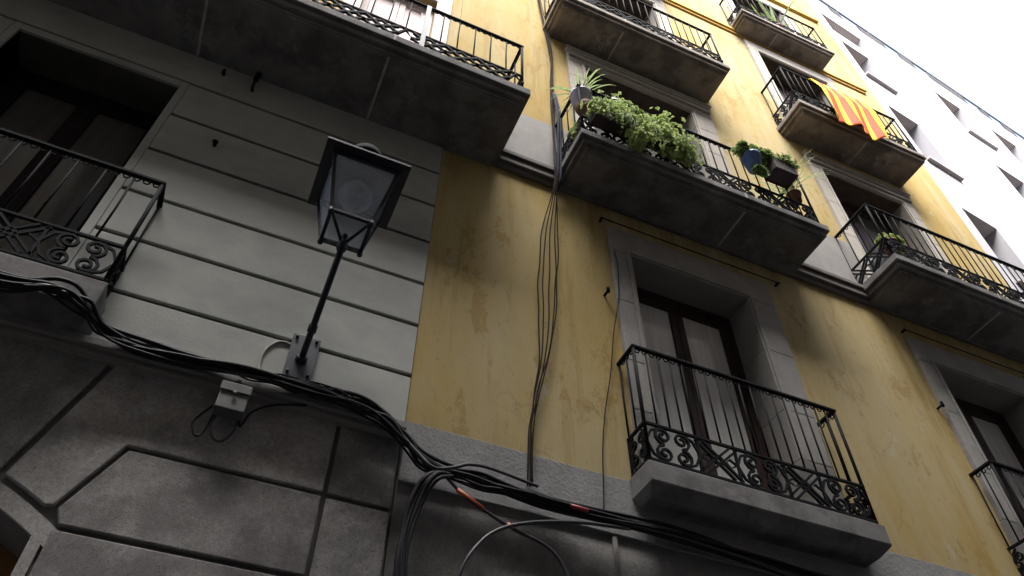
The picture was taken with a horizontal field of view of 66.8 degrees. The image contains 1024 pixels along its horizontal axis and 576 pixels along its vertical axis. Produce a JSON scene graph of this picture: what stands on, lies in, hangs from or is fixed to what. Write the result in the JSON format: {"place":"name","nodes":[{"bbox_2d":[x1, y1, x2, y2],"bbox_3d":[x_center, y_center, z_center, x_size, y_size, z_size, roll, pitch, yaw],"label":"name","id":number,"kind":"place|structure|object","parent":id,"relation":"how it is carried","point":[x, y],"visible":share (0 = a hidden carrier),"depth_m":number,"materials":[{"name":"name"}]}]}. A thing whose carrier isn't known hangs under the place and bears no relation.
{"place":"outdoors","nodes":[
{"label":"outdoors","id":0,"kind":"place"},
{"bbox_2d":[868,258,886,272],"bbox_3d":[4.164,-0.183,8.729,0.220,0.320,0.220,18,-51,-15],"label":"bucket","id":1,"kind":"object","parent":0,"point":[883,260],"visible":0.17,"depth_m":8.76,"materials":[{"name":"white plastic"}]},
{"bbox_2d":[807,0,1023,300],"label":"white building","id":2,"kind":"structure","parent":0,"point":[973,164],"depth_m":15.85,"materials":[{"name":"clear paint"}]},
{"bbox_2d":[865,71,898,94],"bbox_3d":[7.487,-4.612,16.666,0.890,1.695,0.490,24,-52,-19],"label":"window","id":3,"kind":"structure","parent":2,"relation":"in","point":[867,73],"depth_m":15.91,"materials":[{"name":"white glass"}]},
{"bbox_2d":[819,0,1023,139],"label":"roof railing","id":4,"kind":"object","parent":2,"relation":"on","point":[911,63],"visible":1,"depth_m":20.48,"materials":[{"name":"grey metal"}]},
{"bbox_2d":[926,156,964,181],"bbox_3d":[7.466,-2.587,14.399,0.890,1.975,0.490,24,-52,-19],"label":"window","id":5,"kind":"structure","parent":2,"relation":"in","point":[930,159],"depth_m":13.53,"materials":[{"name":"white glass"}]},
{"bbox_2d":[967,129,998,150],"bbox_3d":[10.714,-3.909,18.673,0.990,1.995,0.490,24,-52,-19],"label":"window","id":6,"kind":"structure","parent":2,"relation":"in","point":[970,131],"depth_m":17.79,"materials":[{"name":"white glass"}]},
{"bbox_2d":[1014,278,1023,287],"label":"window","id":7,"kind":"structure","parent":2,"relation":"in","point":[1020,282],"depth_m":11.01,"materials":[{"name":"white glass"}]},
{"bbox_2d":[815,0,1023,141],"label":"sky","id":8,"kind":"structure","parent":0,"point":[975,48],"materials":[{"name":"white"}]},
{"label":"ground","id":9,"kind":"structure","parent":0,"visible":0},
{"bbox_2d":[0,0,530,575],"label":"corner building","id":10,"kind":"structure","parent":9,"relation":"on","point":[134,200],"depth_m":5.13,"materials":[{"name":"grey paint"}]},
{"bbox_2d":[0,543,28,575],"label":"door","id":11,"kind":"structure","parent":10,"relation":"in","point":[8,561],"depth_m":3.71,"materials":[{"name":"brown wood"}]},
{"bbox_2d":[0,68,157,259],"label":"window","id":12,"kind":"structure","parent":10,"relation":"in","point":[32,105],"depth_m":5.81,"materials":[{"name":"brown glass"}]},
{"bbox_2d":[212,139,217,146],"bbox_3d":[-2.258,-1.089,5.899,0.044,0.044,0.070,18,-51,-15],"label":"iron stub","id":13,"kind":"object","parent":10,"relation":"attached to","point":[215,142],"visible":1,"depth_m":5.88,"materials":[{"name":"black metal"}]},
{"bbox_2d":[212,379,252,421],"bbox_3d":[-1.553,0.605,4.339,0.170,0.235,0.108,18,-51,-15],"label":"junction box","id":14,"kind":"object","parent":10,"relation":"attached to","point":[231,402],"visible":1,"depth_m":4.28,"materials":[{"name":"grey plastic"}]},
{"bbox_2d":[191,405,213,436],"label":"box cable","id":15,"kind":"object","parent":14,"relation":"attached to","point":[196,418],"visible":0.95,"depth_m":4.20,"materials":[{"name":"rubber"}]},
{"bbox_2d":[208,415,237,442],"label":"box cable","id":16,"kind":"object","parent":14,"relation":"attached to","point":[225,438],"visible":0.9,"depth_m":4.20,"materials":[{"name":"black rubber"}]},
{"bbox_2d":[238,404,306,427],"bbox_3d":[-1.367,0.724,4.421,0.348,0.262,0.030,18,-51,-15],"label":"box feed cable","id":17,"kind":"object","parent":14,"relation":"attached to","point":[250,413],"visible":0.9,"depth_m":4.45,"materials":[{"name":"rubber"}]},
{"bbox_2d":[9,279,494,482],"bbox_3d":[0.744,1.331,5.006,13.203,0.506,0.174,19,-51,-16],"label":"facade cable","id":18,"kind":"object","parent":10,"relation":"attached to","point":[291,378],"visible":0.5,"depth_m":4.57,"materials":[{"name":"rubber"}]},
{"bbox_2d":[78,302,800,575],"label":"facade cable","id":19,"kind":"object","parent":18,"relation":"on","point":[256,373],"visible":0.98,"depth_m":4.46,"materials":[{"name":"rubber"}]},
{"bbox_2d":[250,71,261,91],"bbox_3d":[-2.194,-1.766,6.648,0.048,0.240,0.096,18,-51,-15],"label":"hook","id":20,"kind":"object","parent":10,"relation":"attached to","point":[257,76],"visible":1,"depth_m":6.61,"materials":[{"name":"black metal"}]},
{"bbox_2d":[258,341,290,368],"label":"lamp feed cable","id":21,"kind":"object","parent":10,"relation":"attached to","point":[267,348],"visible":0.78,"depth_m":4.78,"materials":[{"name":"grey plastic"}]},
{"bbox_2d":[132,339,551,496],"bbox_3d":[0.733,1.349,5.007,13.208,0.538,0.177,19,-51,-16],"label":"facade cable","id":22,"kind":"object","parent":10,"relation":"attached to","point":[520,487],"visible":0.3,"depth_m":4.76,"materials":[{"name":"rubber"}]},
{"bbox_2d":[282,136,411,380],"bbox_3d":[-1.105,-0.299,5.020,0.560,1.611,0.945,18,-51,-15],"label":"wall lantern","id":23,"kind":"object","parent":10,"relation":"attached to","point":[363,182],"depth_m":5.01,"materials":[{"name":"grey metal"}]},
{"bbox_2d":[75,292,654,525],"bbox_3d":[0.739,1.324,5.025,13.203,0.530,0.183,19,-51,-16],"label":"facade cable","id":24,"kind":"object","parent":10,"relation":"attached to","point":[364,404],"visible":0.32,"depth_m":4.40,"materials":[{"name":"rubber"}]},
{"bbox_2d":[357,0,433,47],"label":"window","id":25,"kind":"structure","parent":10,"relation":"in","point":[382,8],"depth_m":9.11,"materials":[{"name":"paint"}]},
{"bbox_2d":[0,277,793,571],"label":"facade cable","id":26,"kind":"object","parent":10,"relation":"attached to","point":[56,293],"visible":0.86,"depth_m":4.57,"materials":[{"name":"rubber"}]},
{"bbox_2d":[0,278,798,575],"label":"facade cable","id":27,"kind":"object","parent":10,"relation":"attached to","point":[627,524],"visible":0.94,"depth_m":4.85,"materials":[{"name":"black rubber"}]},
{"bbox_2d":[0,273,814,575],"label":"facade cable","id":28,"kind":"object","parent":10,"relation":"attached to","point":[16,278],"visible":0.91,"depth_m":4.48,"materials":[{"name":"rubber"}]},
{"bbox_2d":[0,284,787,575],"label":"facade cable","id":29,"kind":"object","parent":28,"relation":"on","point":[387,427],"visible":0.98,"depth_m":4.58,"materials":[{"name":"rubber"}]},
{"bbox_2d":[43,289,774,565],"bbox_3d":[0.744,1.341,4.977,13.202,0.516,0.171,19,-51,-16],"label":"facade cable","id":30,"kind":"object","parent":10,"relation":"attached to","point":[387,419],"visible":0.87,"depth_m":4.55,"materials":[{"name":"rubber"}]},
{"bbox_2d":[239,376,353,396],"bbox_3d":[-1.295,0.556,4.533,0.889,0.120,0.036,20,-51,-16],"label":"tangled wire","id":31,"kind":"object","parent":30,"relation":"on","point":[281,387],"visible":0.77,"depth_m":4.45,"materials":[{"name":"rubber"}]},
{"bbox_2d":[0,289,790,575],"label":"facade cable","id":32,"kind":"object","parent":30,"relation":"on","point":[420,464],"visible":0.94,"depth_m":4.53,"materials":[{"name":"rubber"}]},
{"bbox_2d":[0,283,824,575],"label":"facade cable","id":33,"kind":"object","parent":10,"relation":"attached to","point":[101,322],"visible":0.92,"depth_m":4.59,"materials":[{"name":"rubber"}]},
{"bbox_2d":[0,279,806,575],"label":"facade cable","id":34,"kind":"object","parent":33,"relation":"on","point":[74,301],"visible":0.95,"depth_m":4.33,"materials":[{"name":"rubber"}]},
{"bbox_2d":[17,284,809,575],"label":"facade cable","id":35,"kind":"object","parent":33,"relation":"on","point":[78,297],"visible":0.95,"depth_m":4.55,"materials":[{"name":"rubber"}]},
{"bbox_2d":[570,504,588,512],"bbox_3d":[0.413,1.353,4.768,0.121,0.034,0.029,18,-51,-15],"label":"cable tape","id":36,"kind":"object","parent":33,"relation":"attached to","point":[579,508],"visible":1,"depth_m":4.76,"materials":[{"name":"red plastic"}]},
{"bbox_2d":[393,471,434,575],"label":"drop cable","id":37,"kind":"object","parent":10,"relation":"attached to","point":[423,478],"visible":0.93,"depth_m":4.24,"materials":[{"name":"rubber"}]},
{"bbox_2d":[0,270,829,575],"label":"facade cable","id":38,"kind":"object","parent":10,"relation":"attached to","point":[164,346],"visible":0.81,"depth_m":4.38,"materials":[{"name":"rubber"}]},
{"bbox_2d":[398,474,431,575],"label":"drop cable","id":39,"kind":"object","parent":10,"relation":"attached to","point":[408,519],"visible":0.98,"depth_m":4.23,"materials":[{"name":"rubber"}]},
{"bbox_2d":[99,314,732,546],"bbox_3d":[0.743,1.314,5.029,13.205,0.565,0.187,19,-51,-16],"label":"facade cable","id":40,"kind":"object","parent":10,"relation":"attached to","point":[427,454],"visible":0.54,"depth_m":4.84,"materials":[{"name":"rubber"}]},
{"bbox_2d":[294,379,354,400],"bbox_3d":[-1.251,0.561,4.549,0.782,0.086,0.032,17,-50,-14],"label":"tangled wire","id":41,"kind":"object","parent":40,"relation":"on","point":[328,386],"visible":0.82,"depth_m":4.61,"materials":[{"name":"rubber"}]},
{"bbox_2d":[324,387,377,410],"bbox_3d":[-1.165,0.601,4.564,0.794,0.078,0.042,18,-51,-15],"label":"tangled wire","id":42,"kind":"object","parent":40,"relation":"on","point":[343,395],"visible":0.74,"depth_m":4.62,"materials":[{"name":"rubber"}]},
{"bbox_2d":[402,470,450,575],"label":"drop cable","id":43,"kind":"object","parent":10,"relation":"attached to","point":[435,474],"visible":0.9,"depth_m":4.32,"materials":[{"name":"rubber"}]},
{"bbox_2d":[404,474,454,575],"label":"drop cable","id":44,"kind":"object","parent":10,"relation":"attached to","point":[435,481],"visible":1,"depth_m":4.30,"materials":[{"name":"rubber"}]},
{"bbox_2d":[194,362,713,551],"bbox_3d":[0.738,1.340,5.013,13.200,0.519,0.172,19,-51,-16],"label":"facade cable","id":45,"kind":"object","parent":10,"relation":"attached to","point":[404,445],"visible":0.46,"depth_m":4.60,"materials":[{"name":"rubber"}]},
{"bbox_2d":[275,373,350,399],"bbox_3d":[-1.242,0.579,4.556,0.769,0.104,0.034,17,-50,-14],"label":"tangled wire","id":46,"kind":"object","parent":45,"relation":"on","point":[308,396],"visible":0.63,"depth_m":4.55,"materials":[{"name":"rubber"}]},
{"bbox_2d":[41,291,780,575],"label":"facade cable","id":47,"kind":"object","parent":45,"relation":"on","point":[360,414],"visible":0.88,"depth_m":4.59,"materials":[{"name":"rubber"}]},
{"bbox_2d":[382,0,1023,575],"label":"apartment building","id":48,"kind":"structure","parent":9,"relation":"on","point":[794,382],"depth_m":7.15,"materials":[{"name":"yellow paint"}]},
{"bbox_2d":[404,435,538,487],"bbox_3d":[-0.249,1.047,4.617,0.899,0.245,0.081,18,-51,-15],"label":"looped cable","id":49,"kind":"object","parent":48,"relation":"attached to","point":[418,453],"visible":0.97,"depth_m":4.58,"materials":[{"name":"black rubber"}]},
{"bbox_2d":[446,478,629,575],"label":"coiled cable","id":50,"kind":"object","parent":48,"relation":"hanging from","point":[491,533],"visible":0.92,"depth_m":4.50,"materials":[{"name":"grey rubber"}]},
{"bbox_2d":[456,488,484,510],"bbox_3d":[-0.243,1.229,4.516,0.183,0.111,0.029,18,-51,-15],"label":"cable tape","id":51,"kind":"object","parent":50,"relation":"attached to","point":[459,491],"visible":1,"depth_m":4.51,"materials":[{"name":"orange plastic"}]},
{"bbox_2d":[527,1,555,485],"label":"hanging wire","id":52,"kind":"object","parent":48,"relation":"hanging from","point":[539,271],"visible":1,"depth_m":6.32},
{"bbox_2d":[529,0,555,486],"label":"hanging wire","id":53,"kind":"object","parent":48,"relation":"hanging from","point":[543,274],"visible":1,"depth_m":6.32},
{"bbox_2d":[530,2,556,481],"bbox_3d":[0.332,-1.781,8.261,0.375,9.108,0.126,18,-51,-15],"label":"hanging wire","id":54,"kind":"object","parent":48,"relation":"attached to","point":[548,287],"visible":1,"depth_m":6.14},
{"bbox_2d":[532,0,557,434],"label":"hanging wire","id":55,"kind":"object","parent":48,"relation":"hanging from","point":[555,252],"visible":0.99,"depth_m":6.61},
{"bbox_2d":[532,0,558,481],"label":"hanging wire","id":56,"kind":"object","parent":48,"relation":"hanging from","point":[556,276],"visible":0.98,"depth_m":6.21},
{"bbox_2d":[552,92,559,191],"bbox_3d":[0.453,-1.603,8.117,0.104,2.054,0.134,18,-51,-15],"label":"conduit","id":57,"kind":"object","parent":48,"relation":"attached to","point":[557,115],"visible":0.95,"depth_m":8.02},
{"bbox_2d":[555,94,561,189],"bbox_3d":[0.479,-1.591,8.123,0.104,2.056,0.140,18,-51,-15],"label":"conduit","id":58,"kind":"object","parent":48,"relation":"attached to","point":[560,145],"visible":0.92,"depth_m":7.95,"materials":[{"name":"grey plastic"}]},
{"bbox_2d":[566,121,584,140],"bbox_3d":[0.650,-1.557,7.791,0.173,0.314,0.284,18,-51,-15],"label":"plant","id":59,"kind":"object","parent":48,"relation":"on","point":[573,132],"visible":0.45,"depth_m":7.69,"materials":[{"name":"green plant"}]},
{"bbox_2d":[575,99,590,118],"bbox_3d":[0.747,-1.824,7.958,0.200,0.130,0.200,18,-51,-15],"label":"terracotta bowl","id":60,"kind":"object","parent":48,"relation":"on","point":[584,108],"visible":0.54,"depth_m":7.91,"materials":[{"name":"brown ceramic"}]},
{"bbox_2d":[547,67,614,122],"bbox_3d":[0.767,-1.978,8.156,0.711,0.393,0.684,-20,-51,17],"label":"spider plant","id":61,"kind":"object","parent":60,"relation":"on","point":[585,90],"visible":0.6,"depth_m":8.11,"materials":[{"name":"green plant"}]},
{"bbox_2d":[602,250,618,508],"bbox_3d":[0.763,0.546,6.050,0.372,2.794,0.038,15,-50,-13],"label":"single wire","id":62,"kind":"object","parent":48,"relation":"attached to","point":[609,385],"visible":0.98,"depth_m":5.79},
{"bbox_2d":[583,0,675,41],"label":"window","id":63,"kind":"structure","parent":48,"relation":"in","point":[658,4],"depth_m":12.95,"materials":[{"name":"white glass"}]},
{"bbox_2d":[580,90,704,167],"bbox_3d":[1.306,-1.559,7.707,1.416,0.879,0.377,18,-51,-15],"label":"trailing plant","id":64,"kind":"object","parent":48,"relation":"hanging from","point":[621,118],"visible":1,"depth_m":7.62,"materials":[{"name":"green plant"}]},
{"bbox_2d":[564,45,735,187],"bbox_3d":[1.618,-1.644,9.300,2.200,3.085,0.430,18,-51,-15],"label":"window","id":65,"kind":"structure","parent":48,"relation":"in","point":[645,93],"depth_m":10.11,"materials":[{"name":"white glass"}]},
{"bbox_2d":[606,226,848,512],"bbox_3d":[1.666,0.755,6.686,1.820,2.850,0.399,18,-51,-15],"label":"window","id":66,"kind":"structure","parent":48,"relation":"in","point":[674,303],"depth_m":6.99,"materials":[{"name":"grey glass"}]},
{"bbox_2d":[730,139,773,177],"bbox_3d":[2.640,-1.360,8.397,0.527,0.502,0.248,18,-51,-15],"label":"hanging plant","id":67,"kind":"object","parent":48,"relation":"hanging from","point":[750,156],"visible":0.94,"depth_m":8.35,"materials":[{"name":"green plant"}]},
{"bbox_2d":[724,0,797,33],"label":"window","id":68,"kind":"structure","parent":48,"relation":"in","point":[733,4],"depth_m":16.12,"materials":[{"name":"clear glass"}]},
{"bbox_2d":[746,0,793,27],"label":"agave plant","id":69,"kind":"object","parent":48,"relation":"on","point":[772,16],"visible":0.35,"depth_m":14.45,"materials":[{"name":"green plant"}]},
{"bbox_2d":[758,147,800,189],"bbox_3d":[2.873,-1.348,8.521,0.598,0.406,0.322,18,-51,-15],"label":"box plant","id":70,"kind":"object","parent":48,"relation":"on","point":[783,171],"visible":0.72,"depth_m":8.43,"materials":[{"name":"green plant"}]},
{"bbox_2d":[743,144,829,209],"bbox_3d":[3.101,-1.095,8.691,0.883,0.564,1.055,-30,-55,25],"label":"grassy plant","id":71,"kind":"object","parent":48,"relation":"on","point":[795,194],"visible":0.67,"depth_m":8.60,"materials":[{"name":"plant"}]},
{"bbox_2d":[743,39,837,119],"bbox_3d":[4.888,-2.927,12.895,1.890,3.200,0.399,18,-51,-15],"label":"window","id":72,"kind":"structure","parent":48,"relation":"in","point":[766,62],"depth_m":13.74,"materials":[{"name":"white glass"}]},
{"bbox_2d":[808,78,889,140],"bbox_3d":[5.003,-2.618,11.427,1.263,1.670,0.242,18,-51,-15],"label":"flag","id":73,"kind":"object","parent":48,"relation":"hanging from","point":[850,111],"visible":1,"depth_m":11.27,"materials":[{"name":"multicoloured fabric"}]},
{"bbox_2d":[801,150,952,278],"bbox_3d":[4.897,-0.525,10.203,1.900,2.985,0.430,18,-51,-15],"label":"window","id":74,"kind":"structure","parent":48,"relation":"in","point":[845,190],"depth_m":10.96,"materials":[{"name":"white glass"}]},
{"bbox_2d":[874,232,906,255],"bbox_3d":[4.349,-0.478,8.878,0.402,0.298,0.244,18,-51,-15],"label":"fern plant","id":75,"kind":"object","parent":48,"relation":"on","point":[894,238],"visible":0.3,"depth_m":8.86,"materials":[{"name":"green plant"}]},
{"bbox_2d":[905,337,1023,563],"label":"window","id":76,"kind":"structure","parent":48,"relation":"in","point":[983,409],"depth_m":8.26,"materials":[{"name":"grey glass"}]}
]}

